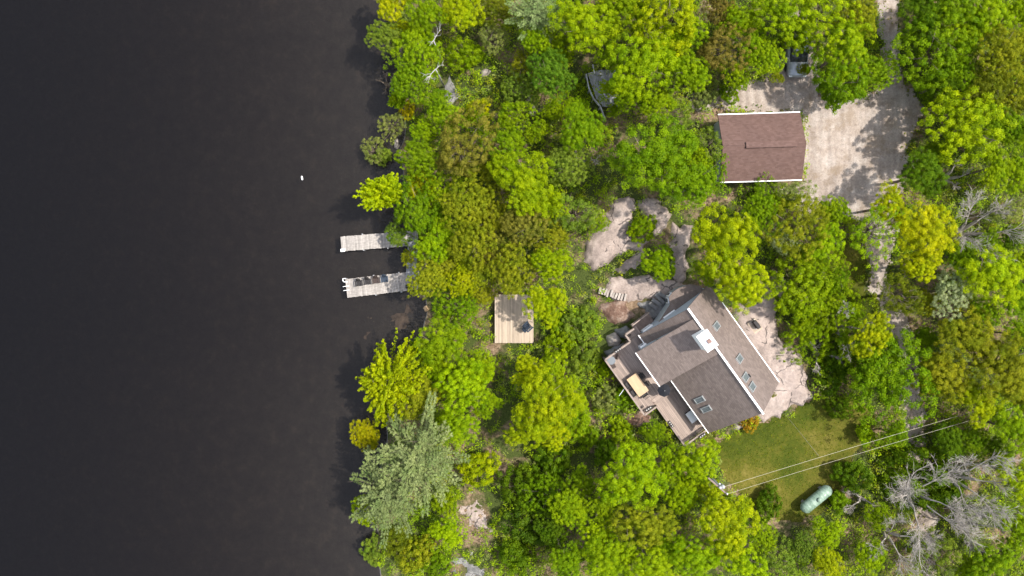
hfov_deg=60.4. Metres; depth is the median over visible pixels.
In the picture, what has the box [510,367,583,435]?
leafy tree
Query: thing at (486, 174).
leafy tree
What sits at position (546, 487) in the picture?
leafy tree
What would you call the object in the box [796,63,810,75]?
leafy tree
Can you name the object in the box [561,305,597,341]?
shrub
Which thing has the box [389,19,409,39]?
shrub
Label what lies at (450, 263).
leafy tree
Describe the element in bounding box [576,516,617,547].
leafy tree
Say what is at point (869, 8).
leafy tree
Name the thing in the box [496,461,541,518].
shrub
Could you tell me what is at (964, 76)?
leafy tree
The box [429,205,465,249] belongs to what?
leafy tree
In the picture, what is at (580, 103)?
leafy tree
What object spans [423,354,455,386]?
leafy tree
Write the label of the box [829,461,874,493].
shrub
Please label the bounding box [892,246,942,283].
leafy tree
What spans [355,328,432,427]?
leafy tree
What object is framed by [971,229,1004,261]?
leafy tree
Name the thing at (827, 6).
leafy tree
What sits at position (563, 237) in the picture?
leafy tree
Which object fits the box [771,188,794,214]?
leafy tree
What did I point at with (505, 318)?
wooden platform
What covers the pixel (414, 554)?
shrub
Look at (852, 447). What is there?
power line
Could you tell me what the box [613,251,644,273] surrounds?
rock outcrop
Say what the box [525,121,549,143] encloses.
leafy tree
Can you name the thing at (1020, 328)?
leafy tree
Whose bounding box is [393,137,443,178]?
leafy tree
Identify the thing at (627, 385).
patio chair
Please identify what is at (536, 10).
pine tree
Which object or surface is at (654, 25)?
leafy tree
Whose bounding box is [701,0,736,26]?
leafy tree
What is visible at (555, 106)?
leafy tree
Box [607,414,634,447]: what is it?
shrub
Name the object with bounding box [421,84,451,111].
leafy tree
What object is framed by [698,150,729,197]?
leafy tree
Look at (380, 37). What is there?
leafy tree
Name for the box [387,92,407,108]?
leafy tree
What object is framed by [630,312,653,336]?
deck stairs
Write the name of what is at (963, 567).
leafy tree
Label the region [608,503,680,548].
leafy tree
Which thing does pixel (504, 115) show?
leafy tree
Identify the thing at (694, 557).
leafy tree
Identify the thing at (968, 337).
leafy tree
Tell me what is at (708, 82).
leafy tree
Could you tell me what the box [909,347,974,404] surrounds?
leafy tree
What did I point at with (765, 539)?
leafy tree
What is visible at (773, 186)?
leafy tree
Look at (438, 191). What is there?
leafy tree
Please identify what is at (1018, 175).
leafy tree
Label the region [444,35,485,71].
shrub
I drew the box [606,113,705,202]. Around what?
leafy tree
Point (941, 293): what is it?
flowering tree
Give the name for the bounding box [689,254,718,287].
leafy tree
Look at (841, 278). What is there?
leafy tree
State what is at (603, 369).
shrub
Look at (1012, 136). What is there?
leafy tree
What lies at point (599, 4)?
leafy tree
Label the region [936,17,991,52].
leafy tree
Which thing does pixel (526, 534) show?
shrub
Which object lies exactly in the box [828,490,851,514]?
shrub
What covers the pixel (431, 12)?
leafy tree
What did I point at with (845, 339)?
leafy tree
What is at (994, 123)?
leafy tree
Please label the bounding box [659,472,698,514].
leafy tree
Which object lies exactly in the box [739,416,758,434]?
shrub
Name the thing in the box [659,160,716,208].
leafy tree
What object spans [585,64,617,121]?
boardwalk
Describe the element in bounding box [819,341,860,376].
shrub
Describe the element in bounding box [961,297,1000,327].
leafy tree
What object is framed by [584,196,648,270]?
rock outcrop
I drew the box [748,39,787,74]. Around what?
leafy tree
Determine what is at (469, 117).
leafy tree
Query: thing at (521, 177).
leafy tree
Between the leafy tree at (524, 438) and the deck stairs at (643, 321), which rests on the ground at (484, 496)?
the leafy tree at (524, 438)
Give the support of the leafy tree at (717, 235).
on the ground at (484, 496)
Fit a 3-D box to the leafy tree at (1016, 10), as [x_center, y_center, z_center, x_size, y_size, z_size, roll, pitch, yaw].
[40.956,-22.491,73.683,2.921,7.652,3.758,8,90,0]
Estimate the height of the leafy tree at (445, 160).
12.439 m
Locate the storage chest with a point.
(691, 416)
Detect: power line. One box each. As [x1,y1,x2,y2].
[725,401,1007,486]
[729,408,1011,493]
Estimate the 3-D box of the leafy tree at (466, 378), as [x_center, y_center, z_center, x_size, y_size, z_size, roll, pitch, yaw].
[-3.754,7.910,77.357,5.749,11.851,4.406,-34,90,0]
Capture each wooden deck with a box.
[602,326,676,415]
[655,390,705,445]
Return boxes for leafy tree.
[349,418,380,451]
[350,494,384,527]
[352,172,403,211]
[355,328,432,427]
[360,136,383,164]
[364,20,405,64]
[376,0,405,21]
[377,112,406,144]
[383,26,444,94]
[384,215,418,247]
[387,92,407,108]
[389,55,430,103]
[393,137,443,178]
[393,169,446,234]
[397,375,447,419]
[400,246,421,273]
[405,0,448,38]
[406,259,447,299]
[409,118,436,143]
[409,318,473,370]
[411,226,453,264]
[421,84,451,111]
[421,172,468,211]
[423,241,462,279]
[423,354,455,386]
[426,104,465,136]
[427,513,467,550]
[428,484,459,516]
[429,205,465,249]
[431,280,479,329]
[432,358,494,415]
[435,96,502,177]
[435,261,479,298]
[435,406,480,446]
[438,163,494,231]
[440,0,485,32]
[446,212,497,271]
[462,107,491,146]
[464,160,507,199]
[465,257,494,290]
[469,0,510,29]
[469,277,502,304]
[471,388,504,419]
[473,349,498,384]
[477,21,508,55]
[477,180,514,231]
[478,113,526,165]
[478,227,521,282]
[486,151,561,225]
[486,241,536,299]
[498,101,545,136]
[499,203,549,250]
[500,70,540,110]
[502,411,547,450]
[509,48,533,83]
[509,353,553,390]
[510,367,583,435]
[518,472,569,521]
[519,23,553,58]
[520,283,567,329]
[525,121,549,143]
[525,216,569,254]
[526,47,577,103]
[530,246,573,284]
[533,507,571,547]
[537,189,569,220]
[539,422,570,452]
[540,91,572,120]
[540,352,567,380]
[543,148,595,186]
[544,30,574,63]
[547,0,622,53]
[547,369,588,412]
[547,488,587,529]
[548,539,584,575]
[549,191,597,233]
[559,102,610,150]
[563,463,596,497]
[564,95,590,119]
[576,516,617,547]
[581,529,631,575]
[584,209,611,233]
[584,484,619,525]
[591,0,619,26]
[594,32,624,72]
[594,440,668,510]
[595,79,620,100]
[600,0,651,32]
[601,30,677,103]
[606,103,624,117]
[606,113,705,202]
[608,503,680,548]
[612,535,643,571]
[614,85,647,112]
[623,546,674,575]
[626,0,697,75]
[629,7,666,39]
[638,85,677,120]
[639,418,669,444]
[640,244,675,282]
[647,25,678,50]
[652,96,694,131]
[653,443,685,479]
[654,45,709,92]
[655,531,689,565]
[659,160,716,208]
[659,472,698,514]
[665,534,720,575]
[669,14,709,49]
[675,439,720,485]
[678,58,711,91]
[686,147,713,170]
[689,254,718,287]
[690,202,761,282]
[694,22,761,78]
[696,125,726,163]
[696,480,731,511]
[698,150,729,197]
[698,489,760,559]
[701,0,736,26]
[714,260,770,315]
[714,539,771,575]
[716,4,756,38]
[720,57,749,90]
[731,27,766,63]
[740,187,781,237]
[745,521,777,564]
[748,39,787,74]
[749,0,817,45]
[753,172,784,202]
[760,192,831,261]
[760,531,797,575]
[763,239,864,321]
[767,70,784,82]
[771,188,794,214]
[776,315,837,365]
[777,179,821,207]
[778,25,811,56]
[791,529,819,562]
[793,0,877,57]
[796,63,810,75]
[796,249,829,280]
[803,222,845,261]
[805,20,869,114]
[809,283,866,330]
[812,515,844,550]
[812,546,846,575]
[817,194,851,227]
[818,262,852,297]
[819,17,869,82]
[827,0,878,39]
[830,302,865,326]
[832,326,860,366]
[843,328,943,446]
[846,55,899,91]
[846,205,904,271]
[848,311,893,358]
[854,538,886,575]
[863,178,908,230]
[863,501,890,529]
[870,272,926,316]
[879,420,908,447]
[886,0,984,91]
[889,200,961,262]
[891,146,949,199]
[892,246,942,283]
[896,0,949,53]
[907,525,961,575]
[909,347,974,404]
[911,327,939,352]
[912,142,946,166]
[913,288,941,317]
[917,85,1019,165]
[918,59,968,104]
[930,421,969,461]
[931,0,980,25]
[933,306,1001,368]
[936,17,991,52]
[943,239,979,275]
[947,48,984,91]
[949,553,976,575]
[951,244,1023,313]
[952,378,1008,429]
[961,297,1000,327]
[961,426,993,458]
[962,61,1014,118]
[963,537,1020,575]
[964,144,1016,194]
[965,0,1013,39]
[966,329,1023,405]
[971,102,1015,142]
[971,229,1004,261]
[972,23,1023,82]
[975,433,1014,468]
[977,499,1023,549]
[979,402,1023,458]
[980,452,1023,500]
[985,282,1023,324]
[986,156,1023,193]
[987,37,1023,87]
[988,108,1023,155]
[989,321,1023,347]
[990,193,1023,221]
[991,62,1023,114]
[997,224,1023,249]
[999,0,1023,31]
[1007,250,1023,279]
[1010,379,1023,413]
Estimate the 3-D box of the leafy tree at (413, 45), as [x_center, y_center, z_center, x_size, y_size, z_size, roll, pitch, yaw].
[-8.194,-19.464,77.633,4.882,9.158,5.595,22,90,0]
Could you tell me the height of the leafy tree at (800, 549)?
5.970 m
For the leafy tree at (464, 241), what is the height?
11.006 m
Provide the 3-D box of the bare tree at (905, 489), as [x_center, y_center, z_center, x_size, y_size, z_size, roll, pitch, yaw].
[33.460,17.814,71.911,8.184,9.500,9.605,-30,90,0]
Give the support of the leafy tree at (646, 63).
on the ground at (484, 496)
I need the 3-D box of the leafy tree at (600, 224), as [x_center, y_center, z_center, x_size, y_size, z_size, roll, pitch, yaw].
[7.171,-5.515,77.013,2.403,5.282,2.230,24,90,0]
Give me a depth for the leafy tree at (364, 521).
76.17 m
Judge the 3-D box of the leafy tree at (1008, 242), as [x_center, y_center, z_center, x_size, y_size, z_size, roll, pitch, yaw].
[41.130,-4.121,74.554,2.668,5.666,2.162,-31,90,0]
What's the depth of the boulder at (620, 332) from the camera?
77.01 m
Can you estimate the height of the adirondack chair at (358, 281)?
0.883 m
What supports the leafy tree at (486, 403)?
on the ground at (484, 496)
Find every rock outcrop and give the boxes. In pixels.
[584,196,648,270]
[605,275,682,302]
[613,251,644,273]
[636,198,671,236]
[637,298,665,320]
[670,222,692,282]
[732,279,813,422]
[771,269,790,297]
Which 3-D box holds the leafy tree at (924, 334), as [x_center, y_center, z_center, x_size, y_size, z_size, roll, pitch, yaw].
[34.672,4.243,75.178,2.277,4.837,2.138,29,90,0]
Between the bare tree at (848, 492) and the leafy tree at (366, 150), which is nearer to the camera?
the bare tree at (848, 492)
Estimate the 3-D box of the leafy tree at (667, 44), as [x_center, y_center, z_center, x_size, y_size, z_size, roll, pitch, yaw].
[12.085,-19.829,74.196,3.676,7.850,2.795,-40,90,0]
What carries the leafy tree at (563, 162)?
on the ground at (484, 496)
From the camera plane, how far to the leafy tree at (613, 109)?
74.66 m
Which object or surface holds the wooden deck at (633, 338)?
on the ground at (484, 496)
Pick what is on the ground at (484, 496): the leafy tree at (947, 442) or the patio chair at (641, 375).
the leafy tree at (947, 442)
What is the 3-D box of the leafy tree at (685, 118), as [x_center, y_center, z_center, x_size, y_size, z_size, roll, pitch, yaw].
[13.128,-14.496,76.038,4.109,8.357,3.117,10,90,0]
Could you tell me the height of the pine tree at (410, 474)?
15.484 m
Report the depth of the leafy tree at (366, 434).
76.49 m
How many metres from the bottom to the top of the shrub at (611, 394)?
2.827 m
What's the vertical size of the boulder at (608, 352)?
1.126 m
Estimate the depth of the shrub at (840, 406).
75.27 m
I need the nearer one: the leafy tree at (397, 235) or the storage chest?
the storage chest
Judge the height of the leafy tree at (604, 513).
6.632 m
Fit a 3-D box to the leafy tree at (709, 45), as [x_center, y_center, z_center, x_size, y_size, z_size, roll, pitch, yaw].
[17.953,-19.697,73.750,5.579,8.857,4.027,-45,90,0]
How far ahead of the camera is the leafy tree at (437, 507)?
75.98 m
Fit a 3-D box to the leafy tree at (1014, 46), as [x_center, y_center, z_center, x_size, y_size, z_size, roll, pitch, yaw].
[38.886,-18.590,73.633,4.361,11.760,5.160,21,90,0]
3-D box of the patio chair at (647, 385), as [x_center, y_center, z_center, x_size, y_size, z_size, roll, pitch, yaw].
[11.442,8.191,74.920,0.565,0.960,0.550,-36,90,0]
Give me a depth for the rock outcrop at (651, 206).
76.06 m
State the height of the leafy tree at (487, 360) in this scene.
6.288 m
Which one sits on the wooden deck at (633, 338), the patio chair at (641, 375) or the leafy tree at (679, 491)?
the patio chair at (641, 375)
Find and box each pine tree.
[349,445,417,547]
[364,390,470,516]
[504,0,566,42]
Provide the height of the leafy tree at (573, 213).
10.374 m
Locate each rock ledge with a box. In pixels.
[445,75,458,104]
[450,552,484,575]
[459,491,492,532]
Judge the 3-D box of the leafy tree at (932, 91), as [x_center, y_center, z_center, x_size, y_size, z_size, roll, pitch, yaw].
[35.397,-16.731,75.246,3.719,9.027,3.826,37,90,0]
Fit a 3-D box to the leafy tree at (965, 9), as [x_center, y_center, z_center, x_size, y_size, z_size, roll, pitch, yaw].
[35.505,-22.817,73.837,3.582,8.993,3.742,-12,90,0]
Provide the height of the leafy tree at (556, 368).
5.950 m
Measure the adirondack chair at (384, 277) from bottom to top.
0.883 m
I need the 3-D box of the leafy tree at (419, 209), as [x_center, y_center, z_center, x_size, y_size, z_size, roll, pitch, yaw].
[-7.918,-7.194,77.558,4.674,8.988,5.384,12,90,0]
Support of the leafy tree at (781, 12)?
on the ground at (484, 496)
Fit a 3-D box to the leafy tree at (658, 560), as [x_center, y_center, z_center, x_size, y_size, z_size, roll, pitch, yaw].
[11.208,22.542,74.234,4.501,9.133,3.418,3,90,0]
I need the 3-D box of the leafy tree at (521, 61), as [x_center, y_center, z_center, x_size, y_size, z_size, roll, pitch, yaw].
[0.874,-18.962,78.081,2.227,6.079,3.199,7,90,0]
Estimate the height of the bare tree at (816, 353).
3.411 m
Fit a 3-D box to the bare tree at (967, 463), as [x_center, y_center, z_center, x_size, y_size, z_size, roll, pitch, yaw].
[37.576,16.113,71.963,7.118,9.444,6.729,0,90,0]
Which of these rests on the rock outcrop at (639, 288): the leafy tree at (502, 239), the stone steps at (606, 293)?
the stone steps at (606, 293)
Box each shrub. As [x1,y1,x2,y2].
[358,531,386,566]
[372,149,392,166]
[381,525,418,564]
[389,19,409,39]
[398,99,414,119]
[398,532,436,573]
[407,167,436,201]
[421,545,452,575]
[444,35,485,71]
[457,450,501,491]
[466,98,491,124]
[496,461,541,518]
[497,538,536,575]
[498,496,565,546]
[532,441,571,479]
[541,322,576,364]
[545,309,570,332]
[551,406,590,444]
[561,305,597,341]
[566,336,602,378]
[575,424,599,451]
[585,384,621,412]
[594,362,612,377]
[594,436,616,465]
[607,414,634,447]
[614,387,639,412]
[626,214,657,247]
[693,76,719,111]
[718,82,739,105]
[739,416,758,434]
[756,482,782,523]
[816,356,847,396]
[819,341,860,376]
[822,394,854,419]
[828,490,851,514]
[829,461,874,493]
[854,424,875,446]
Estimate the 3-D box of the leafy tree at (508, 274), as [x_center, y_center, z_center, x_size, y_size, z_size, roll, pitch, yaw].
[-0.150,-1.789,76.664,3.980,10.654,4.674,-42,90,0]
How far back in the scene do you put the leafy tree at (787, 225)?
70.59 m
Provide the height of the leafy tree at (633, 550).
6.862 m
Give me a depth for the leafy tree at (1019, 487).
70.35 m
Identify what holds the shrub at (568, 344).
on the ground at (484, 496)
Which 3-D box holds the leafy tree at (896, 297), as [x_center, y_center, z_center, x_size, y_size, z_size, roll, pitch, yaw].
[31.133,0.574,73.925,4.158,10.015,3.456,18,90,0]
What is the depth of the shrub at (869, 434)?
74.83 m
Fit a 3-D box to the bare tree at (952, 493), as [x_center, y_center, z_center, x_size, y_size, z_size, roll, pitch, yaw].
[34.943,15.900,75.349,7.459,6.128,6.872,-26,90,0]
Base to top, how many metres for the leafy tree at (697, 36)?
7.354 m
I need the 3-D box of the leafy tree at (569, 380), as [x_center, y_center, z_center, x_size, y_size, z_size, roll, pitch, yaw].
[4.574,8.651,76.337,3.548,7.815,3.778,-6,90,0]
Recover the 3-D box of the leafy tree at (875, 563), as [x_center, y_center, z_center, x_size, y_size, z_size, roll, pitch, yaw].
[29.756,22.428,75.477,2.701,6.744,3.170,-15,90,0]
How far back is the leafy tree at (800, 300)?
72.48 m
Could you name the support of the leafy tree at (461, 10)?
on the ground at (484, 496)
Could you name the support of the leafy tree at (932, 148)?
on the ground at (484, 496)
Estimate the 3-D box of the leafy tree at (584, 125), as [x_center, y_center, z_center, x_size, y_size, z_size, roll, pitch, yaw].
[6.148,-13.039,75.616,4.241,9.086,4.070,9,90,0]
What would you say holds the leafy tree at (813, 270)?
on the ground at (484, 496)
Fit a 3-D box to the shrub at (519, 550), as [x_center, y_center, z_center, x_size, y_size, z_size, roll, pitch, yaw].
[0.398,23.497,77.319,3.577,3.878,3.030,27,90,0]
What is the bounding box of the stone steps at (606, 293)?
[598,287,626,300]
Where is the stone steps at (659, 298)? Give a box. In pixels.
[649,291,665,310]
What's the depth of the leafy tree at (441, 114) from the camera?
74.39 m
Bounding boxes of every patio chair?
[612,352,619,359]
[624,382,631,389]
[630,390,636,397]
[638,372,644,379]
[644,380,650,387]
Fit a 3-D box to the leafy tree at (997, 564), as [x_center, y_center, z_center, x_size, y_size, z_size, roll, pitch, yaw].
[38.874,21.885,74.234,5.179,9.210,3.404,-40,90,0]
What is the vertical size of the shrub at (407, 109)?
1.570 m
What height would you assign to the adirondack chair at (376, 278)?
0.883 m
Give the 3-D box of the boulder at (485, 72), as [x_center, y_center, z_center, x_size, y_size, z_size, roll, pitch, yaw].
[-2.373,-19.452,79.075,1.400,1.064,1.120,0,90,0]
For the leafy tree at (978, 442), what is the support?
on the ground at (484, 496)
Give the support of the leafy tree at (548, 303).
on the ground at (484, 496)
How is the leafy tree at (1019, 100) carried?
on the ground at (484, 496)
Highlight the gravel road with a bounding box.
[684,0,939,575]
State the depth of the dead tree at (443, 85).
72.99 m
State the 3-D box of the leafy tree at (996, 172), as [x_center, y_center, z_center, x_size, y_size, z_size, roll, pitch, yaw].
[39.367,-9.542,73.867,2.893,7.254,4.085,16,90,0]
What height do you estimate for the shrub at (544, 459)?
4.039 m
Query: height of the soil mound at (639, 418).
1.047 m
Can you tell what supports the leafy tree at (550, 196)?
on the ground at (484, 496)
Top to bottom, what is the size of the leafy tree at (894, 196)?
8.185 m
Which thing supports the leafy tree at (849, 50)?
on the ground at (484, 496)
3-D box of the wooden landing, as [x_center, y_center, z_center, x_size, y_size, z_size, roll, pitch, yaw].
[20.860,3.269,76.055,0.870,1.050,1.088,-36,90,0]
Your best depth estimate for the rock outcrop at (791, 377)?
75.70 m
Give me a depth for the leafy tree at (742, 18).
71.10 m
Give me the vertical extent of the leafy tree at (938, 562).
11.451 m
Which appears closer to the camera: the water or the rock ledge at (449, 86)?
the rock ledge at (449, 86)
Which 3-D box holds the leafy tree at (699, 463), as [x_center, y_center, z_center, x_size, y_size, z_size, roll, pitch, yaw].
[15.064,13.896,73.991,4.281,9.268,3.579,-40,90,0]
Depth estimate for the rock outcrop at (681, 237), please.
76.22 m
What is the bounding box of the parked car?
[784,31,810,77]
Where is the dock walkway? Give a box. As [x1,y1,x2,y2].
[406,238,417,276]
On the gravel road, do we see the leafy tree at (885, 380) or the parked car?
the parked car
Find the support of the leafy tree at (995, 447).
on the ground at (484, 496)
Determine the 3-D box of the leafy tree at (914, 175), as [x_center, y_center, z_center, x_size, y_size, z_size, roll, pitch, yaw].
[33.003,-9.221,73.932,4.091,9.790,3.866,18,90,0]
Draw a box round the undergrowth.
[378,0,1023,575]
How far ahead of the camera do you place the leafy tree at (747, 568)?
70.63 m
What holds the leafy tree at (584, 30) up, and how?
on the ground at (484, 496)
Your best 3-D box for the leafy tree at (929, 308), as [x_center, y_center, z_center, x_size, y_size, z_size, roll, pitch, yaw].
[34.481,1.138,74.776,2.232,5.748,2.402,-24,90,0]
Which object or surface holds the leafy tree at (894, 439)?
on the ground at (484, 496)
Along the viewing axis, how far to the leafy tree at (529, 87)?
74.94 m
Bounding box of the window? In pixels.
[641,324,652,331]
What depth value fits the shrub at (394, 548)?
78.12 m
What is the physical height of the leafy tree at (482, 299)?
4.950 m
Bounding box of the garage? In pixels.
[714,111,805,182]
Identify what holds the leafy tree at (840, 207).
on the ground at (484, 496)
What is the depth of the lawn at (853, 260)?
76.32 m
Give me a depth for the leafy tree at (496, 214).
73.97 m
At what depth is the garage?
73.15 m
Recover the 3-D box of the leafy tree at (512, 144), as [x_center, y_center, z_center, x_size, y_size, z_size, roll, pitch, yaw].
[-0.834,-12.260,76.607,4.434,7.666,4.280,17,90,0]
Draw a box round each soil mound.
[598,299,634,324]
[626,408,650,426]
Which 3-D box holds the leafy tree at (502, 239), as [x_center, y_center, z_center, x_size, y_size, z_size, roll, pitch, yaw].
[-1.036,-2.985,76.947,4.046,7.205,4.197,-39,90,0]
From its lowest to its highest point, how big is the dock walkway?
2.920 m
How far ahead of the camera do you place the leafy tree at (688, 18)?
69.93 m
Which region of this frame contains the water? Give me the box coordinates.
[0,0,426,575]
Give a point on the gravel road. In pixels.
(853, 155)
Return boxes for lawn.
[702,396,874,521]
[825,239,881,326]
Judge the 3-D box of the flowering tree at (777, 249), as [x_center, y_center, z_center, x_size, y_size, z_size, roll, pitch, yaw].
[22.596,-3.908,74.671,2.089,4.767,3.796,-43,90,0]
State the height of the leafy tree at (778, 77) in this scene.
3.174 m
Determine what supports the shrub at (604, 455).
on the ground at (484, 496)
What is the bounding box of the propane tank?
[800,485,831,512]
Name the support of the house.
on the ground at (484, 496)
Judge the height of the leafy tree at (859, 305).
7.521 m
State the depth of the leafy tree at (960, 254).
72.21 m
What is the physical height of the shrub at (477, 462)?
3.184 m
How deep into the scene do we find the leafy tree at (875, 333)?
70.80 m
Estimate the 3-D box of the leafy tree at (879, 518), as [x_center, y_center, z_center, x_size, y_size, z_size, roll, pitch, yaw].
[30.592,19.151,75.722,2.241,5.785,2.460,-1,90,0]
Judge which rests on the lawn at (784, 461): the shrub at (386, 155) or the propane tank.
the propane tank
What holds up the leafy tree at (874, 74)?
on the ground at (484, 496)
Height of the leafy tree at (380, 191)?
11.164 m
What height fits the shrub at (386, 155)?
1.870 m
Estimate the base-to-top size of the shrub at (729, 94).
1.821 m
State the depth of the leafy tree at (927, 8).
71.02 m
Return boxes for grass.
[683,0,948,574]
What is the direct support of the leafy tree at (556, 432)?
on the ground at (484, 496)
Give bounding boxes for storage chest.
[685,410,697,422]
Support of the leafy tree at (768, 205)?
on the ground at (484, 496)
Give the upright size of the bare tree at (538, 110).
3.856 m
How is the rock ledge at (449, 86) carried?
on the ground at (484, 496)
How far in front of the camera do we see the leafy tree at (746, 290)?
69.84 m
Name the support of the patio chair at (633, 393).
on the wooden deck at (633, 338)
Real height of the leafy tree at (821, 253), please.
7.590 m
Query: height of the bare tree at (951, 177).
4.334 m
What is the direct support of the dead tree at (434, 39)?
on the ground at (484, 496)
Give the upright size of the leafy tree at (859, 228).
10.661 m
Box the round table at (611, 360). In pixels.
[607,356,614,364]
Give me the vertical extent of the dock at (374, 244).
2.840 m
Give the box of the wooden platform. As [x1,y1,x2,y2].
[495,294,532,342]
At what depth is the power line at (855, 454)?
70.40 m
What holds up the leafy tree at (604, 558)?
on the ground at (484, 496)
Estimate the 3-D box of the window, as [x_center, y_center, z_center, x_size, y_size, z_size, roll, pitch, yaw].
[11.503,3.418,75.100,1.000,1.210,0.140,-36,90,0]
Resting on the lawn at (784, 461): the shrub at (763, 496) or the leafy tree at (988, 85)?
the shrub at (763, 496)
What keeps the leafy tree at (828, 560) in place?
on the ground at (484, 496)
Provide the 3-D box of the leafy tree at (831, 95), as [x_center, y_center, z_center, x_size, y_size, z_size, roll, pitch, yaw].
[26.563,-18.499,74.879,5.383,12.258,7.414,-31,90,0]
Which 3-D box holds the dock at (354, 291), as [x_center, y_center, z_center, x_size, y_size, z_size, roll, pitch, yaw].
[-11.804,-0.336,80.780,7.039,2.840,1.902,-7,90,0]
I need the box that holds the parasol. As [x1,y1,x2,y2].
[657,384,670,396]
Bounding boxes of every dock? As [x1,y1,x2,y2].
[340,230,417,251]
[342,271,420,297]
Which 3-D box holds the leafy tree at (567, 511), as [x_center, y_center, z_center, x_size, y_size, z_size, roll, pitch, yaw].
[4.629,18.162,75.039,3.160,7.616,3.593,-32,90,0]
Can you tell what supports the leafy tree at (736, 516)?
on the ground at (484, 496)
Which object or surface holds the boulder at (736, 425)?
on the ground at (484, 496)
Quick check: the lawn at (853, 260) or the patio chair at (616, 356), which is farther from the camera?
the lawn at (853, 260)
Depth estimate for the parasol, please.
73.89 m
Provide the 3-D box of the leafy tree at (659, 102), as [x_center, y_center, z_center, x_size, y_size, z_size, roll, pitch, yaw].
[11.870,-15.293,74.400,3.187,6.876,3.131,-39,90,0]
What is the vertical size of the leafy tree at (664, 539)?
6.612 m
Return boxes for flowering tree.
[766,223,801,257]
[927,264,977,321]
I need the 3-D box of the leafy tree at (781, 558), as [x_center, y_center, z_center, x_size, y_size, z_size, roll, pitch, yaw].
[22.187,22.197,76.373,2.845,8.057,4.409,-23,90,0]
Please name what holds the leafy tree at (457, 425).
on the ground at (484, 496)
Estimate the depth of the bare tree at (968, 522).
72.95 m
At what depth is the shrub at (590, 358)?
76.40 m
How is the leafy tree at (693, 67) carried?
on the ground at (484, 496)
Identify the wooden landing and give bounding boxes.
[747,318,762,333]
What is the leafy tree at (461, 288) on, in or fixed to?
on the ground at (484, 496)
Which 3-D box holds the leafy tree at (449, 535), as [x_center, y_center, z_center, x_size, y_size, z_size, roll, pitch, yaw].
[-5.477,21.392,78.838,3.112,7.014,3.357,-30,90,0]
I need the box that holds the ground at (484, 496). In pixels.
[376,0,1023,575]
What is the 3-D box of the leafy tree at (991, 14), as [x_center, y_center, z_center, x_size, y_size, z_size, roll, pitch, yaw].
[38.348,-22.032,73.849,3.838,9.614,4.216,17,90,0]
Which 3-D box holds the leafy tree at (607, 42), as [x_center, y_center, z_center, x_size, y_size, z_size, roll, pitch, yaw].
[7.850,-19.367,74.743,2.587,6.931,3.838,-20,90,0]
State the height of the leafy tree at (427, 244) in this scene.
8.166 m
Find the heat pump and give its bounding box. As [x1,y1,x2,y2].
[751,319,760,328]
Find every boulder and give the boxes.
[394,139,399,148]
[480,69,490,76]
[604,343,624,355]
[606,332,620,345]
[614,326,629,338]
[733,421,743,429]
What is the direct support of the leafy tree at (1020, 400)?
on the ground at (484, 496)
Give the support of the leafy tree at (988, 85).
on the ground at (484, 496)
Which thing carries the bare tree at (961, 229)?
on the ground at (484, 496)
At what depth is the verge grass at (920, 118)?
76.21 m
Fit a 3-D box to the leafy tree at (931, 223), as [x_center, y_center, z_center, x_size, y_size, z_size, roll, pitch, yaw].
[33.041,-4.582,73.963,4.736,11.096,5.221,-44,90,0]
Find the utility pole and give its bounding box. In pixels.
[707,476,727,494]
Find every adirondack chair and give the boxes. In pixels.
[355,278,361,286]
[363,277,370,284]
[372,275,379,283]
[381,274,387,282]
[522,321,532,332]
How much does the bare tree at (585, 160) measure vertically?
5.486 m
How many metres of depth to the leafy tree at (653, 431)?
74.06 m
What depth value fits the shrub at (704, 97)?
75.25 m
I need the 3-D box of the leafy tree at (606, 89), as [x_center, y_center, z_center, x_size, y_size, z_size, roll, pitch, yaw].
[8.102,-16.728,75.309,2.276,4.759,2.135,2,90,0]
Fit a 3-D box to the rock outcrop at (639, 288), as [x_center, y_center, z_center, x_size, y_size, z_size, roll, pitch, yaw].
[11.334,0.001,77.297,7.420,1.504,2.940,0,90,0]
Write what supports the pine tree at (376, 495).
on the ground at (484, 496)
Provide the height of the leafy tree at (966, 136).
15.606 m
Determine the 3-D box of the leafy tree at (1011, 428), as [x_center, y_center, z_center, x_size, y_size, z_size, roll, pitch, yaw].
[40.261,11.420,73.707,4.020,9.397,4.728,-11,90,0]
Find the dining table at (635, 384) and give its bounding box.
[627,373,648,396]
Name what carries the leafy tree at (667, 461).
on the ground at (484, 496)
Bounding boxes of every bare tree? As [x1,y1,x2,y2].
[376,71,392,93]
[527,96,543,115]
[572,143,599,171]
[809,339,843,374]
[829,300,872,360]
[842,490,880,515]
[865,512,944,575]
[870,434,967,512]
[883,455,1003,575]
[938,158,972,189]
[943,451,1023,530]
[950,185,1023,266]
[955,504,1011,556]
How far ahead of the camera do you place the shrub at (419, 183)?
76.40 m
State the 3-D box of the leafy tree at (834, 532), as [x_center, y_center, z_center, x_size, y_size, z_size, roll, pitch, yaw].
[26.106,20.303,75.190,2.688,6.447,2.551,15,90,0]
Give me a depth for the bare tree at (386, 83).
79.32 m
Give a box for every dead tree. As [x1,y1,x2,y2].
[422,62,444,87]
[430,25,440,58]
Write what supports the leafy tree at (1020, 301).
on the ground at (484, 496)
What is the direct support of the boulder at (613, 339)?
on the ground at (484, 496)
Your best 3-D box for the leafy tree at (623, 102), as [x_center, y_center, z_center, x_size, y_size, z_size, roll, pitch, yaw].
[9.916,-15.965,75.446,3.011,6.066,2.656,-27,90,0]
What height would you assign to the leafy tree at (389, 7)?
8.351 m
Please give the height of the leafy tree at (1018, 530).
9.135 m
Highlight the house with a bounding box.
[635,284,778,432]

